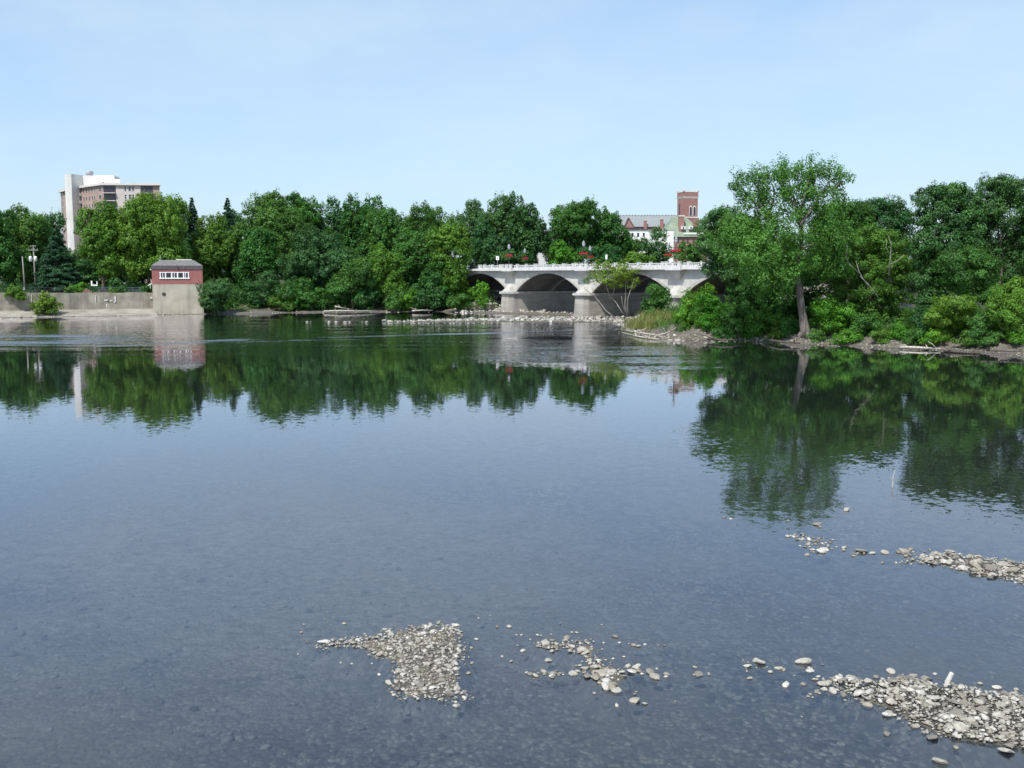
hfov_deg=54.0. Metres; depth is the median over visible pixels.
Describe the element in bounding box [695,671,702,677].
stone
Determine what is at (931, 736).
stone
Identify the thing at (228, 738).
drowned cobbles
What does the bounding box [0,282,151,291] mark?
undergrowth
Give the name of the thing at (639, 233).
white building
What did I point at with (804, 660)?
flat slab
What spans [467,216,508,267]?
broadleaf tree
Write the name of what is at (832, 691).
stone
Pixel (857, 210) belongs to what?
broadleaf tree
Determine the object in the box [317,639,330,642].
flat slab
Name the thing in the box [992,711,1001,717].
stone
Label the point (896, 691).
stone
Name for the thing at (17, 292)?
shrub
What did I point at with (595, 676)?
stone
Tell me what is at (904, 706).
stone
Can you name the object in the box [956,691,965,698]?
stone
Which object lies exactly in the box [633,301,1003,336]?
undergrowth
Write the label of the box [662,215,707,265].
green roofed hall
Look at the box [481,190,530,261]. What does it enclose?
broadleaf tree
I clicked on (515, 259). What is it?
broadleaf tree
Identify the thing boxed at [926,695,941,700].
stone
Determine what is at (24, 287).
plain pole
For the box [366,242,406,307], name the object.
broadleaf tree
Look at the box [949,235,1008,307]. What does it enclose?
broadleaf tree
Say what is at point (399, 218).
broadleaf tree
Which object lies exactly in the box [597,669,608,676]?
stone
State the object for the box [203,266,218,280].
broadleaf tree
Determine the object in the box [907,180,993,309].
broadleaf tree
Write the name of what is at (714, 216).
broadleaf tree
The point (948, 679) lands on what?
broken post
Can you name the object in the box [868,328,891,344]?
weed clump
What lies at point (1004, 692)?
stone
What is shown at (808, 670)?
stone
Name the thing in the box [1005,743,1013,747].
stone
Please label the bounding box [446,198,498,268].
broadleaf tree
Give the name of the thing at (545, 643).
stone
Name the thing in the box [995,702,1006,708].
stone
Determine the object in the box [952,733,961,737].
stone
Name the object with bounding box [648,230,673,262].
white building
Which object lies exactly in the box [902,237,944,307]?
broadleaf tree
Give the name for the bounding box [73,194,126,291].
broadleaf tree
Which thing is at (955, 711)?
stone
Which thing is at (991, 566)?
stone
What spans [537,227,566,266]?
broadleaf tree
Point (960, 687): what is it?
stone
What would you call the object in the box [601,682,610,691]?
stone
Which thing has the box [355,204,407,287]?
broadleaf tree
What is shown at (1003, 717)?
stone
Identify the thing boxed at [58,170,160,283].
apartment tower
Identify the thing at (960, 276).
broadleaf tree
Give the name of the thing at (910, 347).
driftwood log
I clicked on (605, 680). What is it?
stone
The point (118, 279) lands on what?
broadleaf tree
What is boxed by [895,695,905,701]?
stone
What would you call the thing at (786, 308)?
broadleaf tree
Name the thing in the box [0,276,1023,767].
ground
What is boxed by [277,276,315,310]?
shrub
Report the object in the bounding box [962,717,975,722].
stone
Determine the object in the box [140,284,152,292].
shrub
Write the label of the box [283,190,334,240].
broadleaf tree
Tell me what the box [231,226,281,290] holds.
broadleaf tree
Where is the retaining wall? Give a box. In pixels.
[0,293,156,317]
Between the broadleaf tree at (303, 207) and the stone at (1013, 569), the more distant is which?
the broadleaf tree at (303, 207)
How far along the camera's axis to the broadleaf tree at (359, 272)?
210.11 m
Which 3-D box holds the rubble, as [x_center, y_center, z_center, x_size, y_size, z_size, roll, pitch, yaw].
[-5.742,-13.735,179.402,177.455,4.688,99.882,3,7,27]
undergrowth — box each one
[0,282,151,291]
[203,282,496,312]
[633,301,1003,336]
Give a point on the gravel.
(856, 682)
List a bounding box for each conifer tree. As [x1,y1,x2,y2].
[28,226,88,292]
[184,197,200,261]
[221,198,238,242]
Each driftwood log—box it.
[324,308,378,311]
[622,331,658,339]
[625,328,672,335]
[699,334,739,340]
[765,336,799,343]
[900,342,940,349]
[939,345,980,353]
[982,344,1023,351]
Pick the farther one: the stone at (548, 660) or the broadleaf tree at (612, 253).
the broadleaf tree at (612, 253)
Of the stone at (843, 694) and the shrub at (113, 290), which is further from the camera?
the shrub at (113, 290)
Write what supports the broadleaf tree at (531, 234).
on the ground at (350, 516)
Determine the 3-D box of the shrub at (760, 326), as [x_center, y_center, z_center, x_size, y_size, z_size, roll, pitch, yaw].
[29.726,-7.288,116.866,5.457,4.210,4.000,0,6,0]
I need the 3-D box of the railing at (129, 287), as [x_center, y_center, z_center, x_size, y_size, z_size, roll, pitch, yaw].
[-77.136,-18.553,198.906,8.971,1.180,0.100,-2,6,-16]
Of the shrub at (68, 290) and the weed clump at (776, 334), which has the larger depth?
the shrub at (68, 290)
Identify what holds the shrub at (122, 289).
on the terrace
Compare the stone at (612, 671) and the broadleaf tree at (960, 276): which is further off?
the broadleaf tree at (960, 276)
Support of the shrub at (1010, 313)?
on the ground at (350, 516)
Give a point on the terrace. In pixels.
(78, 292)
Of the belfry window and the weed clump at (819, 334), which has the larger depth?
the belfry window
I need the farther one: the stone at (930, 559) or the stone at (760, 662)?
the stone at (930, 559)
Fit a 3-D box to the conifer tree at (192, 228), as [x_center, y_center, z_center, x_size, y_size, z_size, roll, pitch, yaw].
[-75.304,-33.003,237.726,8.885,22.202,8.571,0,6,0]
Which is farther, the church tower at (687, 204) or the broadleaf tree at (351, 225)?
the church tower at (687, 204)
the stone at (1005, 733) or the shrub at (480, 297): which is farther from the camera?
the shrub at (480, 297)
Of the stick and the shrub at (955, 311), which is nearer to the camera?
the stick
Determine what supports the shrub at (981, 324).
on the ground at (350, 516)
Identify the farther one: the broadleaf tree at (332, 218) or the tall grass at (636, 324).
the broadleaf tree at (332, 218)
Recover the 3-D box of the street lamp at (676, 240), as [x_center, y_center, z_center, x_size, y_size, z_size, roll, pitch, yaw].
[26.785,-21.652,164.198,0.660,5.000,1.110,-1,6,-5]
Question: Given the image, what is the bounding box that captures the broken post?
[943,672,953,686]
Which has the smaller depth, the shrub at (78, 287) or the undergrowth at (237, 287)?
the shrub at (78, 287)
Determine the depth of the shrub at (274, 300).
206.32 m
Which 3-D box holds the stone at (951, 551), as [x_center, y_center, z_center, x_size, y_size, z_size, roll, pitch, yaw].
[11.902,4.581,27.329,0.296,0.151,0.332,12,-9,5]
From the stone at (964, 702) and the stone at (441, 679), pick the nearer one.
the stone at (964, 702)
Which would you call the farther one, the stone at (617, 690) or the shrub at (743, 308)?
the shrub at (743, 308)
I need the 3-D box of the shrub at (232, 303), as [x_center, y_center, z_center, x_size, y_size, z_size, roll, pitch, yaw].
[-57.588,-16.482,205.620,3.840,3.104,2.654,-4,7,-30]
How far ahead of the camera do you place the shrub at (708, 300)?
119.51 m
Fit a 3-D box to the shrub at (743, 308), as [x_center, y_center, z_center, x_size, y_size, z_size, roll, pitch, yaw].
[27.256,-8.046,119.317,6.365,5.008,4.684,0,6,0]
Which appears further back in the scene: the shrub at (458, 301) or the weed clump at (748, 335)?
the shrub at (458, 301)
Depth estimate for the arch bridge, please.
188.33 m
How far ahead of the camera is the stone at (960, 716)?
16.98 m
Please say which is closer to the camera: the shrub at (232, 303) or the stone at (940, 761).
the stone at (940, 761)
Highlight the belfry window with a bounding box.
[693,206,695,215]
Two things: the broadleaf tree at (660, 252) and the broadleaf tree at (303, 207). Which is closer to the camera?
the broadleaf tree at (303, 207)
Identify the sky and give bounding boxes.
[0,0,1023,268]
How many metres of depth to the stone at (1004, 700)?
17.63 m
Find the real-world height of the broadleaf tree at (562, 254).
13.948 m
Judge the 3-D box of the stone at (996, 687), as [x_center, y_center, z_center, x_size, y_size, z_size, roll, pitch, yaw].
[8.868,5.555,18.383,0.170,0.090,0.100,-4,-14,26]
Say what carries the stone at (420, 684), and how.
on the gravel
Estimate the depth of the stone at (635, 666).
19.32 m
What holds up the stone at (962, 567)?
on the gravel
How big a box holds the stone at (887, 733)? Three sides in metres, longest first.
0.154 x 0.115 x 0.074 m
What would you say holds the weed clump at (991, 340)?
on the ground at (350, 516)
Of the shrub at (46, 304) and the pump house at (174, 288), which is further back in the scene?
the pump house at (174, 288)
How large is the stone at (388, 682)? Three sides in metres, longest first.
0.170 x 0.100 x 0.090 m
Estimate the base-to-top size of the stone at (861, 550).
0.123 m
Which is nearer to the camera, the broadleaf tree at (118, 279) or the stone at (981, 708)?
the stone at (981, 708)
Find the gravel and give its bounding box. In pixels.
[297,516,1023,749]
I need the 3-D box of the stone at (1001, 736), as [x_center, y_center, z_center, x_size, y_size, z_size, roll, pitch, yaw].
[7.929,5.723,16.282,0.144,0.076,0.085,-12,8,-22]
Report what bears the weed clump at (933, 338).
on the ground at (350, 516)
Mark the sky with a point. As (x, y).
(630, 105)
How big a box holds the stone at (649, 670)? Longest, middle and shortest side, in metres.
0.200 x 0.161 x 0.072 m
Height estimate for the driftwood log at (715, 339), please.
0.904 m
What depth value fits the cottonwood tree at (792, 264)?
109.63 m
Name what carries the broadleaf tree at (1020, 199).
on the ground at (350, 516)
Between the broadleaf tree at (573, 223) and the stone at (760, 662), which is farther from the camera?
the broadleaf tree at (573, 223)
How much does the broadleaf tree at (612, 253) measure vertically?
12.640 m
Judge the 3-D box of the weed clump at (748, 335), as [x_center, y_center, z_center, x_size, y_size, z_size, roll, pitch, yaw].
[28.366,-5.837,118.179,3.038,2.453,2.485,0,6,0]
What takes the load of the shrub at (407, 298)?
on the ground at (350, 516)
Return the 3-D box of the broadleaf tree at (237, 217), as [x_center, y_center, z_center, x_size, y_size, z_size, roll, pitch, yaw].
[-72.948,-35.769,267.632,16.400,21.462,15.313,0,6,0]
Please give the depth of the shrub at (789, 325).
114.05 m
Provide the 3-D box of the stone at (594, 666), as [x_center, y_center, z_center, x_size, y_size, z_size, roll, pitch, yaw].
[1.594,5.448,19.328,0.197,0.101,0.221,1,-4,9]
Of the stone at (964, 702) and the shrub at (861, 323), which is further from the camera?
the shrub at (861, 323)
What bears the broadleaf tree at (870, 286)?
on the ground at (350, 516)
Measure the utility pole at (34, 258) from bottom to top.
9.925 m
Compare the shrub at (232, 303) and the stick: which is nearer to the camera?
the stick
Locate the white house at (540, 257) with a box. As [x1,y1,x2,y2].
[537,236,554,266]
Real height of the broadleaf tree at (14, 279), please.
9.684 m
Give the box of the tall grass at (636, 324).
[622,308,676,330]
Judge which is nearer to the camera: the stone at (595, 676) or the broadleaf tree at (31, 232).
the stone at (595, 676)
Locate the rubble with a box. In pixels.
[0,292,1023,354]
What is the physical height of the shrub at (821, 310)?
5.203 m
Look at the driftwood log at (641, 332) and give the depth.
123.98 m
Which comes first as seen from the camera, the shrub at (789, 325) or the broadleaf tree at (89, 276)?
the shrub at (789, 325)
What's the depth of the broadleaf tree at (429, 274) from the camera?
212.74 m
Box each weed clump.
[710,323,738,338]
[741,329,759,338]
[764,325,784,341]
[802,326,827,343]
[829,327,863,344]
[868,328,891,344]
[885,321,917,339]
[901,326,927,345]
[918,328,949,346]
[950,328,976,347]
[977,329,1002,346]
[1003,328,1023,344]
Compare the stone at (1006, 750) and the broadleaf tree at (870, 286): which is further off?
the broadleaf tree at (870, 286)
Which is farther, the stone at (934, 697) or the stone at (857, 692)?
the stone at (857, 692)
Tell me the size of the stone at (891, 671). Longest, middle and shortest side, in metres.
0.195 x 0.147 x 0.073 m
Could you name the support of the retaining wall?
on the ground at (350, 516)
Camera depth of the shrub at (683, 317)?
121.33 m
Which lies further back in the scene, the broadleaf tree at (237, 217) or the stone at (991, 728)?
the broadleaf tree at (237, 217)
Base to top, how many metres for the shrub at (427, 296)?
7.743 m
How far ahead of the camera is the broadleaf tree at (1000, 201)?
111.89 m
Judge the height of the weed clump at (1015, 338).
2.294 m
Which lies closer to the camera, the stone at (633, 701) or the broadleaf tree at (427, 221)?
the stone at (633, 701)
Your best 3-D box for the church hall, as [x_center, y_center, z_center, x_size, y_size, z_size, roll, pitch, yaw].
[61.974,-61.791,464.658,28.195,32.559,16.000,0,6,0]
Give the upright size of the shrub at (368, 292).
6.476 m
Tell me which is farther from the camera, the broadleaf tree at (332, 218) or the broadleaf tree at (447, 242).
the broadleaf tree at (332, 218)
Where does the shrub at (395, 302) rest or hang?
on the ground at (350, 516)
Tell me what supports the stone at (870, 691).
on the gravel
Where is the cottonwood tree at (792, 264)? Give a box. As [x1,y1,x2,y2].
[704,150,863,342]
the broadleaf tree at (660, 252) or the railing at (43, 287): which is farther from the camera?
the broadleaf tree at (660, 252)
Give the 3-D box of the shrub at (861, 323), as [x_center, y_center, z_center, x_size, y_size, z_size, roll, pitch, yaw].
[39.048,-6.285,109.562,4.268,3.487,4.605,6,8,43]
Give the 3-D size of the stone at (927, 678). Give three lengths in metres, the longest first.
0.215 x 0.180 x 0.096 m
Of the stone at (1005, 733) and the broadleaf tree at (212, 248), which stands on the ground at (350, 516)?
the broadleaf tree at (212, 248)
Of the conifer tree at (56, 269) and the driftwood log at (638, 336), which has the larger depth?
the conifer tree at (56, 269)
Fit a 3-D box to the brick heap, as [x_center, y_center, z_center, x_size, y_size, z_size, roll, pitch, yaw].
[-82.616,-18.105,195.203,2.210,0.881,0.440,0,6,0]
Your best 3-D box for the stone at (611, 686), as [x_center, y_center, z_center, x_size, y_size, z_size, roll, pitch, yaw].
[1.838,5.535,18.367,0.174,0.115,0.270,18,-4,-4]
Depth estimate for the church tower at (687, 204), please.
464.98 m
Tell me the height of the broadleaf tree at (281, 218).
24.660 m
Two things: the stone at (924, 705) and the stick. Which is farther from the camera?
the stick
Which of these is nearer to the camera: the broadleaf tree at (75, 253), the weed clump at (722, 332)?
the weed clump at (722, 332)
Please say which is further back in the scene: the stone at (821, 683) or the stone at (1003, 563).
the stone at (1003, 563)
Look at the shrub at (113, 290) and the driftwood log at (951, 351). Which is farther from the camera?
the shrub at (113, 290)
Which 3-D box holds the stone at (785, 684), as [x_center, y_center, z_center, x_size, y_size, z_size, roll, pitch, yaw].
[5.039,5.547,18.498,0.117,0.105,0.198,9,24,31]
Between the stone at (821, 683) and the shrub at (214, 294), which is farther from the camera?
the shrub at (214, 294)
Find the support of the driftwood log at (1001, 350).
on the ground at (350, 516)
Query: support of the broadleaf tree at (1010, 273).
on the ground at (350, 516)
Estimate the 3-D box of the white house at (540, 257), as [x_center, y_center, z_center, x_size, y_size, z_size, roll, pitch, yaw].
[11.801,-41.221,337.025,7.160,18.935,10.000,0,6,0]
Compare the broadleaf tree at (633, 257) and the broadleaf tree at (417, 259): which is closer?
the broadleaf tree at (417, 259)
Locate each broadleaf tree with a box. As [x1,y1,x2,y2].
[0,202,53,286]
[0,209,26,281]
[5,262,40,284]
[39,208,66,253]
[66,253,100,285]
[67,248,93,273]
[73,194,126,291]
[84,259,127,286]
[103,189,193,284]
[116,266,151,286]
[175,201,194,258]
[189,211,236,282]
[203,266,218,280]
[218,209,249,244]
[219,230,252,286]
[222,186,305,285]
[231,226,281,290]
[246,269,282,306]
[274,222,360,291]
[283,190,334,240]
[323,194,355,261]
[327,255,376,308]
[339,192,385,259]
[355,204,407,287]
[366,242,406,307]
[388,207,408,246]
[390,225,433,289]
[402,199,459,261]
[414,256,461,309]
[425,221,473,307]
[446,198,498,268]
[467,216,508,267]
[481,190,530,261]
[488,244,536,267]
[505,202,550,264]
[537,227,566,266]
[544,194,598,265]
[546,238,579,266]
[575,244,625,265]
[585,205,631,261]
[617,232,641,262]
[624,250,657,264]
[635,225,672,264]
[671,240,707,265]
[691,203,772,297]
[723,241,851,321]
[804,197,875,304]
[813,219,916,324]
[857,193,917,306]
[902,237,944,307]
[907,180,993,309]
[930,245,1004,328]
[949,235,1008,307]
[966,172,1023,311]
[991,227,1023,301]
[1014,185,1023,276]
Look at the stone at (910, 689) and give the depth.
18.10 m
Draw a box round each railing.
[0,287,74,292]
[98,287,144,292]
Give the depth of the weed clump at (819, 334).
111.25 m
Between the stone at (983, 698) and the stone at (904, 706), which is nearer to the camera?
the stone at (904, 706)
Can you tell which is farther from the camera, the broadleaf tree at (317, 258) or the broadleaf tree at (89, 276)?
the broadleaf tree at (89, 276)
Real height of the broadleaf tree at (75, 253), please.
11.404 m
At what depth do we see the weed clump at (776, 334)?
114.25 m
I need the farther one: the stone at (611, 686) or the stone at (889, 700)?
the stone at (611, 686)
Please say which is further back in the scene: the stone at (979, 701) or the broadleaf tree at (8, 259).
the broadleaf tree at (8, 259)
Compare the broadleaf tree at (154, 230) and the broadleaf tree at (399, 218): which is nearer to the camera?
the broadleaf tree at (154, 230)
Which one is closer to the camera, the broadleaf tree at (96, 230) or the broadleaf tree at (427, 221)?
the broadleaf tree at (96, 230)
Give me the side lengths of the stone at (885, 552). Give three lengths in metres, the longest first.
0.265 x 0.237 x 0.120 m
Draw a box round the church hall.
[619,215,676,230]
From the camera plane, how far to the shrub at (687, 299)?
121.78 m
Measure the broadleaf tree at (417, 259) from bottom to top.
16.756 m
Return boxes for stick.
[890,471,894,495]
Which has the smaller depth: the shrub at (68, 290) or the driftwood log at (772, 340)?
the driftwood log at (772, 340)
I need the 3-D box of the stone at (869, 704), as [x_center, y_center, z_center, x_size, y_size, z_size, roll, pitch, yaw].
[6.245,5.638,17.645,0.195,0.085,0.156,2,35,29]
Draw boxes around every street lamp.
[582,241,584,266]
[674,237,677,265]
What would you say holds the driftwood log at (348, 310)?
on the ground at (350, 516)
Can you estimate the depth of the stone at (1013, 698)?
17.73 m
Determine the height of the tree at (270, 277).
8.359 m
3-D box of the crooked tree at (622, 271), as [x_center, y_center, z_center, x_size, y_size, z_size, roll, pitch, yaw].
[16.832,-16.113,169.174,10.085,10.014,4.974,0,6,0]
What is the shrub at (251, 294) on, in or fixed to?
on the ground at (350, 516)
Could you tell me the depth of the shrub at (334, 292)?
209.73 m
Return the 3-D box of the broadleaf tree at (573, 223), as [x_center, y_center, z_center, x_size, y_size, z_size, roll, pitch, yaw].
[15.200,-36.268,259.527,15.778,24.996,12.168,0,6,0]
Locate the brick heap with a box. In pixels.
[81,289,92,292]
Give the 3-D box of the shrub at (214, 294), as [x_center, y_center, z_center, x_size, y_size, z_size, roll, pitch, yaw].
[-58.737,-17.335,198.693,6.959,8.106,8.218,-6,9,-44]
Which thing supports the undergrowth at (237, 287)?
on the ground at (350, 516)
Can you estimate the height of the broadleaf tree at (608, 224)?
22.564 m
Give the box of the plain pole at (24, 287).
[22,256,25,291]
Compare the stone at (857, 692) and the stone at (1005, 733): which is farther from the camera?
the stone at (857, 692)
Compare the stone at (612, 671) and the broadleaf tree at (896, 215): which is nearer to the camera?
the stone at (612, 671)
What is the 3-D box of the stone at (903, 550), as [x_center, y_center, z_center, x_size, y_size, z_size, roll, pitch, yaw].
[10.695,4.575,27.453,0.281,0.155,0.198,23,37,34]
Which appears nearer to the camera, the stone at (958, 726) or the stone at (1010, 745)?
the stone at (1010, 745)
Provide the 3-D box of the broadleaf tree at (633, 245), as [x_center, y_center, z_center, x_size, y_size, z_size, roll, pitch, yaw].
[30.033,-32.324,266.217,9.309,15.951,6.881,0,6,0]
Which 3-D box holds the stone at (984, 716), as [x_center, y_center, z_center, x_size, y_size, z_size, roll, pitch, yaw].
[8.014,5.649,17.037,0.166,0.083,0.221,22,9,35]
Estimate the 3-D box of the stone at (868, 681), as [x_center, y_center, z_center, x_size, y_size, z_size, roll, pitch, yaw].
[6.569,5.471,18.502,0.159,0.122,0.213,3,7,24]
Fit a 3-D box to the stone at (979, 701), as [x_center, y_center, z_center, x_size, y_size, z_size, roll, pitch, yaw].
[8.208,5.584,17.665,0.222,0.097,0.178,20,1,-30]
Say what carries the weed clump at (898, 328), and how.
on the ground at (350, 516)
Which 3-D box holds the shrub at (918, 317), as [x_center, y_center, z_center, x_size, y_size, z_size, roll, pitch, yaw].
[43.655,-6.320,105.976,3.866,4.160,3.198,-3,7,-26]
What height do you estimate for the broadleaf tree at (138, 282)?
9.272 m
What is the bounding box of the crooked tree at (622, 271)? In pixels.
[582,258,641,317]
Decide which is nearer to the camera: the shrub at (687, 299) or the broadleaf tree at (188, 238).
the shrub at (687, 299)
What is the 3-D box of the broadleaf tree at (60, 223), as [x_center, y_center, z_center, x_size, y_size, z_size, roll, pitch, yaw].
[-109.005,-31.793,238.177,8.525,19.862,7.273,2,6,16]
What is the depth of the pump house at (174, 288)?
197.10 m
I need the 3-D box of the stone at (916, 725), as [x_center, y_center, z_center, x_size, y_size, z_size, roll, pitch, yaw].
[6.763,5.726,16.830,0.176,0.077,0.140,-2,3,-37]
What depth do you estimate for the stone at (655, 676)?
18.81 m
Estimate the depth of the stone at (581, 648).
20.21 m
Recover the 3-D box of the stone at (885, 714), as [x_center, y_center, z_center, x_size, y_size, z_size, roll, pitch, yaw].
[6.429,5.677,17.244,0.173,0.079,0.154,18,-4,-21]
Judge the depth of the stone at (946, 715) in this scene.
17.01 m
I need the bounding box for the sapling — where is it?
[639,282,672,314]
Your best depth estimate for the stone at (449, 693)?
18.06 m
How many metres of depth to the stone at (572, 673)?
18.99 m
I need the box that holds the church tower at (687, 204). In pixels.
[676,188,698,222]
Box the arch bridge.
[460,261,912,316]
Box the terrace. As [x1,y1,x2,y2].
[0,292,146,293]
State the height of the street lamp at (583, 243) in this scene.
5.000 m
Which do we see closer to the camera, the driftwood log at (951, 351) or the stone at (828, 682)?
the stone at (828, 682)
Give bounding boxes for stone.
[385,679,391,685]
[416,682,423,686]
[438,677,445,681]
[444,690,453,695]
[542,640,550,645]
[545,658,552,662]
[568,670,577,675]
[577,646,585,650]
[590,664,599,668]
[592,673,599,679]
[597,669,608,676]
[601,678,609,682]
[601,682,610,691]
[607,669,616,674]
[608,683,615,689]
[611,687,621,693]
[629,697,639,705]
[631,663,640,669]
[646,668,653,674]
[650,673,660,680]
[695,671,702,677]
[757,660,765,664]
[782,681,789,687]
[805,668,813,672]
[816,549,824,553]
[817,681,825,685]
[826,680,831,685]
[828,687,836,695]
[840,691,847,698]
[853,690,864,695]
[855,549,867,552]
[862,702,872,708]
[864,678,872,684]
[865,688,873,693]
[881,550,888,554]
[882,712,891,716]
[883,731,890,736]
[886,668,894,674]
[886,698,893,704]
[893,686,898,693]
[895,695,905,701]
[899,548,907,554]
[901,703,908,708]
[906,687,915,691]
[910,723,919,728]
[916,689,924,694]
[916,695,924,700]
[920,675,932,680]
[920,702,932,708]
[924,557,932,561]
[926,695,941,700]
[926,734,938,739]
[932,757,947,764]
[940,713,951,719]
[944,550,955,554]
[949,709,961,714]
[952,721,967,731]
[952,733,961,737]
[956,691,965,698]
[957,684,964,689]
[957,714,966,718]
[958,565,968,569]
[959,699,968,706]
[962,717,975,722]
[973,698,983,704]
[975,705,988,713]
[978,696,986,701]
[980,713,988,719]
[984,564,997,569]
[988,726,996,730]
[992,685,1001,689]
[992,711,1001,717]
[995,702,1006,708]
[997,734,1004,739]
[998,747,1014,752]
[999,561,1009,566]
[1000,690,1008,695]
[1000,715,1008,720]
[1001,731,1010,735]
[1002,698,1010,704]
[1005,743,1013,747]
[1006,567,1018,572]
[1011,696,1018,700]
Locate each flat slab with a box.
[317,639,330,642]
[795,658,811,663]
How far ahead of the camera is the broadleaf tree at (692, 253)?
259.50 m
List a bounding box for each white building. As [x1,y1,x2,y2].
[617,229,650,264]
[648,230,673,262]
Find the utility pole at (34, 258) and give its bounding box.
[28,245,37,291]
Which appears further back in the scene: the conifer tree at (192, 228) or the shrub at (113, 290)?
the conifer tree at (192, 228)
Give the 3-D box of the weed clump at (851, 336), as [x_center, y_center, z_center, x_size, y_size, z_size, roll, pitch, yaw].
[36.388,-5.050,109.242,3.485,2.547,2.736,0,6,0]
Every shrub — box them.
[3,283,28,301]
[28,290,63,314]
[63,287,74,292]
[69,282,87,292]
[109,287,117,292]
[117,282,128,292]
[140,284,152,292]
[195,276,234,313]
[222,296,240,308]
[231,279,263,306]
[267,291,295,311]
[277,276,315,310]
[310,279,348,309]
[349,284,380,309]
[381,280,412,310]
[399,288,419,310]
[410,279,446,309]
[446,293,474,309]
[467,280,489,308]
[672,304,695,331]
[678,283,722,326]
[691,290,730,330]
[717,295,757,334]
[743,303,787,336]
[779,314,799,337]
[807,294,857,333]
[849,310,886,335]
[904,305,938,333]
[914,292,980,340]
[965,309,1001,347]
[984,274,1023,337]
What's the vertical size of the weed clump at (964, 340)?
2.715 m
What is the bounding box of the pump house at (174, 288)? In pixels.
[150,255,203,313]
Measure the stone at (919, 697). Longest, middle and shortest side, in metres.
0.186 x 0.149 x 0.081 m
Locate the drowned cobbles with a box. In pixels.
[0,494,1023,767]
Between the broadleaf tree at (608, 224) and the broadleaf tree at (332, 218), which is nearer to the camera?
the broadleaf tree at (332, 218)

